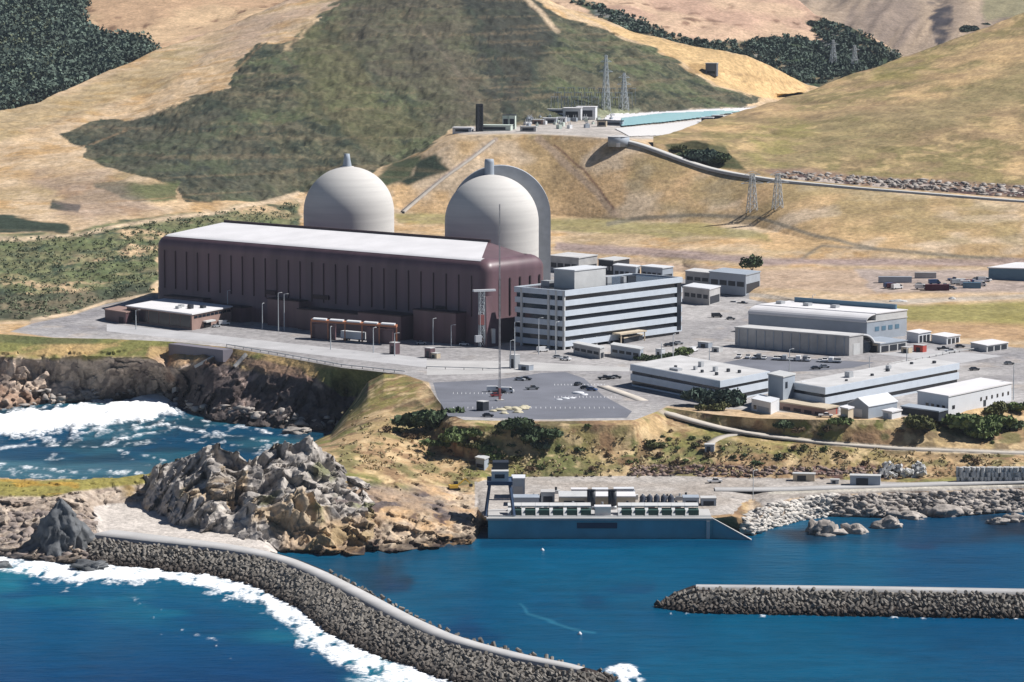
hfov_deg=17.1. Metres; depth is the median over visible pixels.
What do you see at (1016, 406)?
shrub
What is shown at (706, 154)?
shrub
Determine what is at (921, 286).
parked van
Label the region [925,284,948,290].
container
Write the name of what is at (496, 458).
shrub
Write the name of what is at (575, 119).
transformer
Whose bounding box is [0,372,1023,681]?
sea water
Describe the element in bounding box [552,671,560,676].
armour unit
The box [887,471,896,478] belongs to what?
armour unit
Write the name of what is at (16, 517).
shore rocks
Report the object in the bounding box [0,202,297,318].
scrub
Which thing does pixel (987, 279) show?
parked van
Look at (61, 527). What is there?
sea rock
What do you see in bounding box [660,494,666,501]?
pump motor
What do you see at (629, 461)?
shrub
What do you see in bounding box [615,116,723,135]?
apron
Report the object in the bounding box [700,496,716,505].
cabin
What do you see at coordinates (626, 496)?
pump house
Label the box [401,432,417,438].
shrub
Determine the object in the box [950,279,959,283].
parked van
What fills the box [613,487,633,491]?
container
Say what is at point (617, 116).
apron
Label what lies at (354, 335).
truck trailer
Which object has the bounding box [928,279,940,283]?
parked van
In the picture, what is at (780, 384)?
stair tower
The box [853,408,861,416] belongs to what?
door
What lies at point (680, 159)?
road
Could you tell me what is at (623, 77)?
transmission tower
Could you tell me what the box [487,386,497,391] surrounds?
parked van
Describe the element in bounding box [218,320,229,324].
parked van
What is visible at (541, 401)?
parking lot
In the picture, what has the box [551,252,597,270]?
plant building
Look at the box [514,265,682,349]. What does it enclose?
office block
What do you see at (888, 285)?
parked van
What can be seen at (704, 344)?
crate
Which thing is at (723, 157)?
shrub
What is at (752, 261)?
tree
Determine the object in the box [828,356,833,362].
parked van
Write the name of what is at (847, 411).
shed
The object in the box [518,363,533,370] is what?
guard booth
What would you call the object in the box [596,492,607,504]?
pump house
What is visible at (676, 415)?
road
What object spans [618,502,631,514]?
screen bay
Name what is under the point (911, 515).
boulder
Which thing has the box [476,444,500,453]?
shrub
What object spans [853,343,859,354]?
door
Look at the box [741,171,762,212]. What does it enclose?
transmission tower
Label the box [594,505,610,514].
pump house
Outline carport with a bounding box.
[900,403,947,420]
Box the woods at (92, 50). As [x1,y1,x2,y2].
[0,0,161,109]
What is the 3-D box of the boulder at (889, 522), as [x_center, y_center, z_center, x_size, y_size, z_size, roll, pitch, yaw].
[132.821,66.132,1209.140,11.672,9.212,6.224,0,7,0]
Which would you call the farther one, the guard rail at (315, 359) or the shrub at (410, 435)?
the guard rail at (315, 359)
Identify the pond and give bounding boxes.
[621,110,738,125]
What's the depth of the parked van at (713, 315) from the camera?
1653.16 m
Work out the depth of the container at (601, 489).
1227.81 m
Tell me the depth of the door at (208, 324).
1612.37 m
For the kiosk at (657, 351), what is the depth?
1489.87 m
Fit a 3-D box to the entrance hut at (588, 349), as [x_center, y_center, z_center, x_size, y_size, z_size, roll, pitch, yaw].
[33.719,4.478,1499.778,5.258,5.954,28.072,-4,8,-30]
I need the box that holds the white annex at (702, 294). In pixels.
[683,283,720,304]
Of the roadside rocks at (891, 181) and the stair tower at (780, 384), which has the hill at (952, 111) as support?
the roadside rocks at (891, 181)
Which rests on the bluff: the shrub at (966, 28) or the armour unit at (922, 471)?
the armour unit at (922, 471)
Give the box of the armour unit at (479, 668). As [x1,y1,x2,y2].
[474,666,482,673]
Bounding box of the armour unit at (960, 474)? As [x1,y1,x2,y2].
[956,472,962,477]
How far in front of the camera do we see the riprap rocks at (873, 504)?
1238.01 m
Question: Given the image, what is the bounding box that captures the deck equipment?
[674,493,682,500]
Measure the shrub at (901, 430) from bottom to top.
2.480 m
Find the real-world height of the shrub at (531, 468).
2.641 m
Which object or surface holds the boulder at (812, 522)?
in the sea water
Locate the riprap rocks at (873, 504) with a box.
[829,488,1023,516]
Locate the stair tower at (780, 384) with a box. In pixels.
[767,370,795,406]
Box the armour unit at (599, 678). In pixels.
[596,676,603,681]
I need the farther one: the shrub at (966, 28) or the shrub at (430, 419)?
the shrub at (966, 28)
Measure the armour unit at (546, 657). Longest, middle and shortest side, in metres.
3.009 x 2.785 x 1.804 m
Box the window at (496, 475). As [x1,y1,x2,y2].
[495,474,504,477]
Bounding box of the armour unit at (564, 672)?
[562,670,571,676]
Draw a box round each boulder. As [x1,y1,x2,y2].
[0,560,12,568]
[69,559,108,571]
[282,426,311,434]
[805,518,817,531]
[809,518,847,536]
[840,523,868,534]
[870,515,902,528]
[885,510,926,519]
[923,503,963,516]
[985,517,1009,524]
[1002,513,1023,522]
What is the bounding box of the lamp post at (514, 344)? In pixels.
[514,321,519,368]
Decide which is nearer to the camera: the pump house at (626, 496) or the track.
the pump house at (626, 496)
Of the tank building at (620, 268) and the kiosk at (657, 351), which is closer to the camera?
the kiosk at (657, 351)
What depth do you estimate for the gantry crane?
1191.67 m
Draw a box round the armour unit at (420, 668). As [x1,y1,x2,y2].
[417,663,425,671]
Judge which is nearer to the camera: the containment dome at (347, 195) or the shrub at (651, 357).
the shrub at (651, 357)
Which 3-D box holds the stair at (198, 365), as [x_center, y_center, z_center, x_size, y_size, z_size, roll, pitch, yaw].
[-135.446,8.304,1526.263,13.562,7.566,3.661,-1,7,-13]
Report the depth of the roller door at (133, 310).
1630.97 m
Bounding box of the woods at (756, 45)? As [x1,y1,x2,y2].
[570,0,902,82]
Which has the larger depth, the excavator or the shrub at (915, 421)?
the shrub at (915, 421)
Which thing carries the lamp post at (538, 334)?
on the ground
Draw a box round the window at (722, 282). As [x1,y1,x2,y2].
[720,280,726,284]
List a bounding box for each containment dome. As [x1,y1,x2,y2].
[304,154,393,231]
[445,159,550,279]
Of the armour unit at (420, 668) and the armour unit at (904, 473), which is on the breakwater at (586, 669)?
the armour unit at (420, 668)
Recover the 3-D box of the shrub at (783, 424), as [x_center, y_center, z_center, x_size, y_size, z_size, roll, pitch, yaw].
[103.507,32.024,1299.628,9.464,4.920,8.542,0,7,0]
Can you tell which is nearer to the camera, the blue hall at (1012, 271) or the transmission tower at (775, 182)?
the blue hall at (1012, 271)
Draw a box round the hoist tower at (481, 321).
[473,289,495,346]
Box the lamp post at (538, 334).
[538,317,543,353]
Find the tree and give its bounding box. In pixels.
[739,253,762,269]
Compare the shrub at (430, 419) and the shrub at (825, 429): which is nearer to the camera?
the shrub at (825, 429)
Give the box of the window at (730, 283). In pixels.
[728,281,734,285]
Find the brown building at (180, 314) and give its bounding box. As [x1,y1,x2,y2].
[125,298,232,329]
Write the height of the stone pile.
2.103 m
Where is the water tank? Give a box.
[608,135,629,146]
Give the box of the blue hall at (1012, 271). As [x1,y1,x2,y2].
[987,262,1023,280]
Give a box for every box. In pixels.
[476,400,488,410]
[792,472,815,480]
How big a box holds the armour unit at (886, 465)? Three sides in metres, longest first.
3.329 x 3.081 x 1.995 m
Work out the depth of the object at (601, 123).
2192.85 m
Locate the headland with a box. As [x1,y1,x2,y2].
[0,471,276,562]
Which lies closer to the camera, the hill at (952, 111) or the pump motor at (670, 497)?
the pump motor at (670, 497)
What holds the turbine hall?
on the ground
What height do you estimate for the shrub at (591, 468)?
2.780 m
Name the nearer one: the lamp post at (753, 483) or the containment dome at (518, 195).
the lamp post at (753, 483)
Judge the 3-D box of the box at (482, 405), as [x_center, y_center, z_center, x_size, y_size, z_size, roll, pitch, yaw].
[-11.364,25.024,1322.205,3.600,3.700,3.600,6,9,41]
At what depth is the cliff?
1529.43 m
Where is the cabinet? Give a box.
[509,354,519,367]
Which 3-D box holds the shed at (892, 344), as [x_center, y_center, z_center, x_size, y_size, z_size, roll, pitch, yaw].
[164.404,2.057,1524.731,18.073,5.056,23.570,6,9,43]
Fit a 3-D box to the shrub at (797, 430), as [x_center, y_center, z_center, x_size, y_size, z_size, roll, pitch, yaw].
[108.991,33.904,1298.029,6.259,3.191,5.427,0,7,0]
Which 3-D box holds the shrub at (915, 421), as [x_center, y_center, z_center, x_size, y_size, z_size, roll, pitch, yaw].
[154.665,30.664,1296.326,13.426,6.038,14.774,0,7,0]
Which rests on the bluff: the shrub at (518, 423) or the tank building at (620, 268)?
the shrub at (518, 423)
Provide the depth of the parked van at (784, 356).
1481.07 m
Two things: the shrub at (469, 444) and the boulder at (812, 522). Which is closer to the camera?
the boulder at (812, 522)
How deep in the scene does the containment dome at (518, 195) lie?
1621.20 m
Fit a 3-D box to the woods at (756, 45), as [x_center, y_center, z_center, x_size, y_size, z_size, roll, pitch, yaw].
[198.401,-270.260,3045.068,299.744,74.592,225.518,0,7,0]
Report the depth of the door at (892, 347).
1517.64 m
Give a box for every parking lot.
[433,372,631,418]
[724,356,873,371]
[877,349,998,362]
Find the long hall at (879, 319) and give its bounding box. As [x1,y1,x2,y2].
[748,297,907,337]
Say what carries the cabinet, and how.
on the road at (538, 366)
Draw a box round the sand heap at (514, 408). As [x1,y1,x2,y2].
[508,406,521,409]
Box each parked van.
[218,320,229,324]
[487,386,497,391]
[501,387,513,392]
[536,346,548,351]
[711,313,722,317]
[756,353,761,358]
[782,354,787,360]
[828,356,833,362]
[886,283,896,288]
[891,283,902,288]
[915,284,924,288]
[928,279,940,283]
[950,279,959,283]
[960,280,970,285]
[978,277,990,281]
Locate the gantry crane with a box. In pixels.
[484,460,515,515]
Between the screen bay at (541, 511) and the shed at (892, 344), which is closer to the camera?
the screen bay at (541, 511)
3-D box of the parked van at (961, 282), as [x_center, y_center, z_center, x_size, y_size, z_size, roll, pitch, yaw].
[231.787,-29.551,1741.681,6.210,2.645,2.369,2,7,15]
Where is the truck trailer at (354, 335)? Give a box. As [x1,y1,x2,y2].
[341,330,365,341]
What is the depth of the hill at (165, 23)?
3006.07 m
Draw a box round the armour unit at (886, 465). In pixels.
[883,462,892,470]
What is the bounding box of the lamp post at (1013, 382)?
[1013,364,1015,399]
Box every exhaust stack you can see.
[587,489,592,507]
[591,489,595,509]
[608,489,613,509]
[612,489,616,509]
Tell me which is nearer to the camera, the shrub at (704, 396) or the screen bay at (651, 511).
the screen bay at (651, 511)
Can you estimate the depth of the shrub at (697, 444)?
1284.66 m
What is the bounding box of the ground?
[0,0,1023,421]
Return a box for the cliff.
[0,334,383,430]
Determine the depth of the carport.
1304.92 m
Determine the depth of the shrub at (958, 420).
1298.46 m
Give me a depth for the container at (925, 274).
1770.58 m
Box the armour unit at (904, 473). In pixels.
[900,468,909,477]
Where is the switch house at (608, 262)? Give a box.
[598,256,629,274]
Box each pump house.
[558,491,586,507]
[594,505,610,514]
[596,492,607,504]
[617,492,635,506]
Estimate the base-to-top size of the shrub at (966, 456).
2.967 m
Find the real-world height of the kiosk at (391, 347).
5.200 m
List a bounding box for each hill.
[17,0,286,107]
[551,0,903,86]
[653,13,1023,197]
[799,0,1023,55]
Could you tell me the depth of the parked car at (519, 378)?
1412.88 m
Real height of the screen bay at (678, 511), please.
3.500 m
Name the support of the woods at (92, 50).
on the hill at (165, 23)
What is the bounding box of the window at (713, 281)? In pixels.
[711,279,717,283]
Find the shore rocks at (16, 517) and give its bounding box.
[0,509,97,561]
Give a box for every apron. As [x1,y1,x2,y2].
[605,108,750,119]
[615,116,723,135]
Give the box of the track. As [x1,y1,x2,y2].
[704,433,742,443]
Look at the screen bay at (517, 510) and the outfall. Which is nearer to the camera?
the screen bay at (517, 510)
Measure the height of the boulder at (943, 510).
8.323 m
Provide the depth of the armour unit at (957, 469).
1252.77 m
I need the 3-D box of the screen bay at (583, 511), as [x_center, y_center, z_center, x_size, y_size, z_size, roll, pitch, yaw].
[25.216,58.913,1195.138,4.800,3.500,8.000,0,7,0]
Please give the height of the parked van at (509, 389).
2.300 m
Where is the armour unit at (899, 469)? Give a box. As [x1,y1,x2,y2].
[896,464,904,472]
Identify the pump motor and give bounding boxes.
[639,494,645,501]
[646,494,652,501]
[653,494,659,501]
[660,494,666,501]
[667,494,673,501]
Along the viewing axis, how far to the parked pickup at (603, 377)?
1416.16 m
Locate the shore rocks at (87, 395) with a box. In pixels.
[17,388,338,428]
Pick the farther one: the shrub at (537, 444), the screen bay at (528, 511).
the shrub at (537, 444)
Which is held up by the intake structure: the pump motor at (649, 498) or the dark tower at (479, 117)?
the pump motor at (649, 498)
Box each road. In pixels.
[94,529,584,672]
[427,360,628,374]
[597,386,1023,453]
[628,140,1023,202]
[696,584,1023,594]
[714,480,1023,491]
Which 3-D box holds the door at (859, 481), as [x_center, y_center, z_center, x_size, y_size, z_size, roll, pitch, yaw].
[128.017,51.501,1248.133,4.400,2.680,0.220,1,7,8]
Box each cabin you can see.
[512,474,524,493]
[513,494,539,505]
[541,489,554,501]
[682,495,699,505]
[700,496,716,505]
[705,63,717,75]
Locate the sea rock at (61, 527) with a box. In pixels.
[16,498,94,559]
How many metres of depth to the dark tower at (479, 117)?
2138.11 m
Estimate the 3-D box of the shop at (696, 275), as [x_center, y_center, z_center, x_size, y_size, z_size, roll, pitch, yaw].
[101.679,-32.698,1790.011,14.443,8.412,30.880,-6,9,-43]
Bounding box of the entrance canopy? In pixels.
[615,333,643,343]
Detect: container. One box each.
[571,487,587,490]
[592,487,607,491]
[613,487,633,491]
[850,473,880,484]
[872,341,885,351]
[878,276,911,282]
[915,272,935,277]
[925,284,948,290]
[963,282,980,288]
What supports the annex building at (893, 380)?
on the ground
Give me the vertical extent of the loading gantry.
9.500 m
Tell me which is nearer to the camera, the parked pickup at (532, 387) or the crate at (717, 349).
the parked pickup at (532, 387)
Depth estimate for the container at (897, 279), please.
1754.23 m
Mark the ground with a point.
(270, 110)
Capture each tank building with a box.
[613,263,640,274]
[640,264,673,275]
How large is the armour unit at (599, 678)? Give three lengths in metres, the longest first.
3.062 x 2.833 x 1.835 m
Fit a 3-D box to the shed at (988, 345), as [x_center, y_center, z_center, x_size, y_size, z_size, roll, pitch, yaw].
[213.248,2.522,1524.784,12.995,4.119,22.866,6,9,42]
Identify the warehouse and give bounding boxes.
[734,325,874,355]
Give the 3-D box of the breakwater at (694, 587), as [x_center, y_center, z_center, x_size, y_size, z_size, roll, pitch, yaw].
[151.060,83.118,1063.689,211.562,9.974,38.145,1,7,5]
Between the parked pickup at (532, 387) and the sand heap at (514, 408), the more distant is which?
the parked pickup at (532, 387)
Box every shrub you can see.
[382,426,391,431]
[389,406,465,430]
[392,426,404,432]
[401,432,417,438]
[419,438,450,447]
[437,424,482,442]
[457,439,489,449]
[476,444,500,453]
[485,452,507,458]
[490,456,501,460]
[491,429,503,436]
[494,416,536,429]
[508,455,523,460]
[511,426,564,442]
[525,466,537,470]
[530,440,550,449]
[574,447,586,451]
[588,465,596,470]
[625,458,638,462]
[633,353,648,359]
[644,439,668,447]
[645,353,667,360]
[664,352,677,356]
[668,458,681,464]
[670,145,687,150]
[674,346,693,355]
[677,149,704,157]
[679,387,743,405]
[684,148,722,161]
[691,442,699,447]
[694,401,729,410]
[704,452,715,457]
[706,153,731,164]
[731,391,746,405]
[772,419,794,431]
[774,453,783,459]
[791,427,805,432]
[799,443,808,449]
[819,446,827,451]
[822,426,831,432]
[826,416,853,425]
[861,460,869,463]
[894,428,905,432]
[901,414,937,428]
[938,412,1002,431]
[959,24,978,31]
[962,454,971,459]
[963,421,1000,438]
[970,457,981,462]
[982,400,1008,414]
[986,414,1017,426]
[1001,420,1023,429]
[1007,401,1023,411]
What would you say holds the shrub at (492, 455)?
on the bluff
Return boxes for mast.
[495,204,504,400]
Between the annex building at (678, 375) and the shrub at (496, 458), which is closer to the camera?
the shrub at (496, 458)
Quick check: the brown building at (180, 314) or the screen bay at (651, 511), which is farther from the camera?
the brown building at (180, 314)
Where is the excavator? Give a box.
[448,478,472,490]
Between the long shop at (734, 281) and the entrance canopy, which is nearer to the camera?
the entrance canopy
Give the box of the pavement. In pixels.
[107,324,426,366]
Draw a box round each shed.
[840,405,853,418]
[873,336,907,352]
[882,408,902,418]
[906,329,931,342]
[917,377,1011,414]
[930,332,959,344]
[970,339,1008,351]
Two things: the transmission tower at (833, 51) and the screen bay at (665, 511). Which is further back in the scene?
the transmission tower at (833, 51)
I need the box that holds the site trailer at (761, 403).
[751,394,779,414]
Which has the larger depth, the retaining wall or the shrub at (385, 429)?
the retaining wall
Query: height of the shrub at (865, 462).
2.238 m
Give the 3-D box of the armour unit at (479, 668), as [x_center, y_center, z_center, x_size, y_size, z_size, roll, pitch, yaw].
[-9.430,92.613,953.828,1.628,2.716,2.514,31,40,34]
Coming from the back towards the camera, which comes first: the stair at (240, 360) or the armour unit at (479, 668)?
the stair at (240, 360)
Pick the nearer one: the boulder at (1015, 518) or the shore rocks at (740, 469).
the boulder at (1015, 518)
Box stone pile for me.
[889,299,907,301]
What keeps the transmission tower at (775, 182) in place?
on the ground
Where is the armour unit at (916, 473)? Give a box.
[910,470,919,477]
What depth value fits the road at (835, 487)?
1245.72 m
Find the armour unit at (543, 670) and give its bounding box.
[540,668,547,674]
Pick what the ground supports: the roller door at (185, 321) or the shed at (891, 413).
the shed at (891, 413)
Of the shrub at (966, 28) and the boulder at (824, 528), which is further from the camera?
the shrub at (966, 28)
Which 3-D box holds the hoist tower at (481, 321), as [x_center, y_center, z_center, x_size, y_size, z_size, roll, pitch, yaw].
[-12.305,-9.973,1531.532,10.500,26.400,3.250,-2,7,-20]
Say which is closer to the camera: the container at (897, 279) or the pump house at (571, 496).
the pump house at (571, 496)
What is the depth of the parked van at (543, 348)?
1513.44 m
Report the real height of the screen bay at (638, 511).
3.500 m
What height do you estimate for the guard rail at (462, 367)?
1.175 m
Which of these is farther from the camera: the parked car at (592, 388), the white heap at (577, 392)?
the parked car at (592, 388)
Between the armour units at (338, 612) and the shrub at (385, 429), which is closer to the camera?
the armour units at (338, 612)
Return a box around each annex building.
[630,355,769,397]
[793,358,959,407]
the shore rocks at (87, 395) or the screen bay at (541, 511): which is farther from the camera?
the shore rocks at (87, 395)
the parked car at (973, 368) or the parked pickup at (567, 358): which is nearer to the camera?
the parked car at (973, 368)
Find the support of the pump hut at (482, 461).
on the bluff
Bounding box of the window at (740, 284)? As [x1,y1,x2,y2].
[737,282,743,286]
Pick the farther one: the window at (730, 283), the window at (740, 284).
the window at (730, 283)
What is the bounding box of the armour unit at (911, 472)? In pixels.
[908,469,915,477]
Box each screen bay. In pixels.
[508,502,520,514]
[522,502,534,514]
[535,502,548,514]
[549,502,562,514]
[563,502,576,514]
[577,502,590,514]
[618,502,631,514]
[631,502,644,514]
[644,502,658,514]
[658,502,671,514]
[671,502,685,514]
[684,502,698,514]
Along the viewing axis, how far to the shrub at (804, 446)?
1281.84 m
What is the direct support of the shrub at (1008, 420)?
on the bluff
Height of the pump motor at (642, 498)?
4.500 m
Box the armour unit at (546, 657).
[544,654,553,659]
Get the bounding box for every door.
[128,308,137,320]
[138,310,147,321]
[149,311,158,323]
[159,312,168,324]
[170,313,179,326]
[180,315,190,327]
[204,322,210,327]
[710,294,719,303]
[746,281,759,293]
[797,476,805,480]
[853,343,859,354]
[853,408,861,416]
[856,478,867,484]
[872,346,876,351]
[881,345,888,351]
[890,344,896,350]
[898,343,905,349]
[996,274,1007,279]
[1017,275,1023,280]
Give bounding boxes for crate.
[431,352,440,358]
[697,341,711,347]
[712,346,722,351]
[830,478,839,483]
[901,346,911,352]
[913,344,926,351]
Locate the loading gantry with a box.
[310,317,397,343]
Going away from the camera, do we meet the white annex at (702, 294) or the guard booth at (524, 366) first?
the guard booth at (524, 366)
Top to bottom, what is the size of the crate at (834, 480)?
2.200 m
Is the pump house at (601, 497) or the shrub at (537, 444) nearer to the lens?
the pump house at (601, 497)
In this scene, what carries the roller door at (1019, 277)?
in the blue hall at (1012, 271)
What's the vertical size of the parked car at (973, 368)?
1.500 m
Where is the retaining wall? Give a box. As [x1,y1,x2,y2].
[169,343,232,361]
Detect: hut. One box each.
[475,455,489,470]
[573,341,604,358]
[610,342,643,360]
[704,443,714,452]
[847,392,897,418]
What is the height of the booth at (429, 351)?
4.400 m
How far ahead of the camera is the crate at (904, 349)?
1509.31 m
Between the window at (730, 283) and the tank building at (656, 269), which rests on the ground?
the tank building at (656, 269)
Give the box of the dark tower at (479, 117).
[476,104,482,131]
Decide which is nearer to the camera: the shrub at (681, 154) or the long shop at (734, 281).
the long shop at (734, 281)
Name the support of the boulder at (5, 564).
in the sea water
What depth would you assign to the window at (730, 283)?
1748.92 m
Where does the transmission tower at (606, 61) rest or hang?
on the ground
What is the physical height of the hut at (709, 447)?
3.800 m
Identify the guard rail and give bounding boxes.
[226,344,405,371]
[426,366,499,369]
[888,348,976,363]
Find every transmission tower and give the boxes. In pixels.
[599,55,612,110]
[617,73,629,110]
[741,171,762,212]
[766,171,788,209]
[828,40,838,62]
[849,45,859,66]
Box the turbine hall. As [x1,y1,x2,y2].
[158,220,542,346]
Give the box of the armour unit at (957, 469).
[956,466,962,472]
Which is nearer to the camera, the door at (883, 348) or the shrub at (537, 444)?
the shrub at (537, 444)
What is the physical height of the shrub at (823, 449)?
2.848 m
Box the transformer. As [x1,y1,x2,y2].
[571,115,577,121]
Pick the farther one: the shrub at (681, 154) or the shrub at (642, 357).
the shrub at (681, 154)
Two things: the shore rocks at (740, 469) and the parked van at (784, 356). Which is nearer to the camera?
the shore rocks at (740, 469)
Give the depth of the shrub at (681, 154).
2039.62 m
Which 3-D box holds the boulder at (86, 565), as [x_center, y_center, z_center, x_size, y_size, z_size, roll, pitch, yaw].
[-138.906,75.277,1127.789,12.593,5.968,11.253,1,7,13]
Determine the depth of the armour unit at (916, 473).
1261.57 m
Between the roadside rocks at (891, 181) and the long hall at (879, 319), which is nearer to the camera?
the long hall at (879, 319)
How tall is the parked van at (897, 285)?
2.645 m
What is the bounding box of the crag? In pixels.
[141,435,375,552]
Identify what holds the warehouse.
on the ground
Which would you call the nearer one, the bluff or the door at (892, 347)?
the bluff
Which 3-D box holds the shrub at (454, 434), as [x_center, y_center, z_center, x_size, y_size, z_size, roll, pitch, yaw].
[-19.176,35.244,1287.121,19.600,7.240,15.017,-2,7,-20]
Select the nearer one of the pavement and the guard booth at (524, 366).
the guard booth at (524, 366)
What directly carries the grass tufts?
on the bluff
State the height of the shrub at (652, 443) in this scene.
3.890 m
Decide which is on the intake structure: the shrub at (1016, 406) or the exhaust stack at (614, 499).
the exhaust stack at (614, 499)
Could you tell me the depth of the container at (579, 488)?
1229.27 m
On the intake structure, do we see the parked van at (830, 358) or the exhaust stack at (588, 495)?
the exhaust stack at (588, 495)
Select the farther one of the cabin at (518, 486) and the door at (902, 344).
the door at (902, 344)
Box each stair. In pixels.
[194,356,213,367]
[233,353,246,367]
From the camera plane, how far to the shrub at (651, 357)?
1474.37 m
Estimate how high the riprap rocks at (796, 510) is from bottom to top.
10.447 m
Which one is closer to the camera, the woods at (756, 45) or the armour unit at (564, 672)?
the armour unit at (564, 672)
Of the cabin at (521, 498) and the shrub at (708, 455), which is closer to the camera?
the cabin at (521, 498)
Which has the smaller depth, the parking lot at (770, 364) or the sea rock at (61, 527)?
the sea rock at (61, 527)
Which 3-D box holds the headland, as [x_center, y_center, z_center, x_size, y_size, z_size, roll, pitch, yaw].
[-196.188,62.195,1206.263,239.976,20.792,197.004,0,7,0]
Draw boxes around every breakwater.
[85,539,600,681]
[659,585,1023,617]
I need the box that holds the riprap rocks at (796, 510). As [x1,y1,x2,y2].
[739,492,837,534]
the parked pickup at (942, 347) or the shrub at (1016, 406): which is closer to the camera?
the shrub at (1016, 406)
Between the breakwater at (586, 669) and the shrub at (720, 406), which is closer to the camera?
the breakwater at (586, 669)
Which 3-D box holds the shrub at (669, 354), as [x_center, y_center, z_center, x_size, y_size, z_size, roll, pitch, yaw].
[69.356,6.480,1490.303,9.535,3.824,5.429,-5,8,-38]
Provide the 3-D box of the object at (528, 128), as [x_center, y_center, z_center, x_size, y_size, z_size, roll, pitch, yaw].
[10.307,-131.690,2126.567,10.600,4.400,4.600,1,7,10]
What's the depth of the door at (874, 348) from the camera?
1512.83 m
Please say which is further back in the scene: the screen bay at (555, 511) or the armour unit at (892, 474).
the armour unit at (892, 474)
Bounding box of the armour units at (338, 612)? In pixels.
[87,537,1023,681]
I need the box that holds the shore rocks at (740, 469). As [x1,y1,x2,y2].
[627,464,907,476]
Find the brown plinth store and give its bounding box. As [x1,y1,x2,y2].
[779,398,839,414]
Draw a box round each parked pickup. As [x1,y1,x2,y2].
[525,385,538,389]
[559,356,571,360]
[597,375,610,379]
[707,478,721,482]
[818,412,832,417]
[937,346,948,349]
[944,348,955,352]
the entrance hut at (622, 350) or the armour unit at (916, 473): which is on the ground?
the entrance hut at (622, 350)
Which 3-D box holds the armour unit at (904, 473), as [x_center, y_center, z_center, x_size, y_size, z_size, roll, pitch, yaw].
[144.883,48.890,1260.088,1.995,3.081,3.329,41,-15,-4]
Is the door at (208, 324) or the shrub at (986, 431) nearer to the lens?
the shrub at (986, 431)
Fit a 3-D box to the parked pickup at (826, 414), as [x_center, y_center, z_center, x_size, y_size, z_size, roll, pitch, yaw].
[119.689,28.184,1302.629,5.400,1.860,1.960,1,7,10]
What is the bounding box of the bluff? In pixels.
[313,374,1023,555]
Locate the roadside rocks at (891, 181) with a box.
[776,171,1023,196]
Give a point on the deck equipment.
(679, 498)
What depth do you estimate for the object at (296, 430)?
1442.76 m
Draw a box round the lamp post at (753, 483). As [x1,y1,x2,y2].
[753,469,757,500]
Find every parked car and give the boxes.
[482,413,493,416]
[514,377,525,380]
[586,387,597,390]
[969,367,979,370]
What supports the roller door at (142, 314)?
in the brown building at (180, 314)
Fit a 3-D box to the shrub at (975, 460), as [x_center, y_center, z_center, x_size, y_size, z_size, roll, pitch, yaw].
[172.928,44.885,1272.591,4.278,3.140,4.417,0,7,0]
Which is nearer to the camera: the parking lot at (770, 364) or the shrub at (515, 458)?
the shrub at (515, 458)
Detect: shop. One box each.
[685,268,711,284]
[709,268,760,295]
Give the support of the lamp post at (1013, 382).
on the ground
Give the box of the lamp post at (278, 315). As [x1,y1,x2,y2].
[278,292,281,331]
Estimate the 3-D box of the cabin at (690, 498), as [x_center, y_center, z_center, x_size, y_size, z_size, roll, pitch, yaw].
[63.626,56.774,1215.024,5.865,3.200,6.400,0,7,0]
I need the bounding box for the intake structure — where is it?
[487,509,751,539]
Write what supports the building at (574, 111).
on the ground
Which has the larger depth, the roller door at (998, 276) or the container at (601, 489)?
the roller door at (998, 276)
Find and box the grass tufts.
[336,409,1019,479]
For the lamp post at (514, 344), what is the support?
on the road at (538, 366)
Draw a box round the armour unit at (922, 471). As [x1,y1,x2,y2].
[919,467,926,475]
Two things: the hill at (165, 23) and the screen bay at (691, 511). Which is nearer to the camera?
the screen bay at (691, 511)
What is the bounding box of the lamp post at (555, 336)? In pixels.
[555,321,559,353]
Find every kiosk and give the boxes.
[389,342,399,353]
[655,348,664,354]
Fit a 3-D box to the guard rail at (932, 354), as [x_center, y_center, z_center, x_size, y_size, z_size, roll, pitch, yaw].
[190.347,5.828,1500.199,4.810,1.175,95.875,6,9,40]
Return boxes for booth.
[425,347,434,357]
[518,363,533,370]
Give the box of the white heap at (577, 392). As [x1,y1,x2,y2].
[572,391,584,393]
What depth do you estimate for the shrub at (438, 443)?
1289.92 m
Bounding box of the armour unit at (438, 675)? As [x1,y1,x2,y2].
[436,671,444,678]
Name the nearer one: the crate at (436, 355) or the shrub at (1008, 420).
the shrub at (1008, 420)
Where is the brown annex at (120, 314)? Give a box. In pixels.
[104,306,131,323]
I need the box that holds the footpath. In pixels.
[401,140,494,211]
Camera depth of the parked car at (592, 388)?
1380.54 m
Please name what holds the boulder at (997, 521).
in the sea water
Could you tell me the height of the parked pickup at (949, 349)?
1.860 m

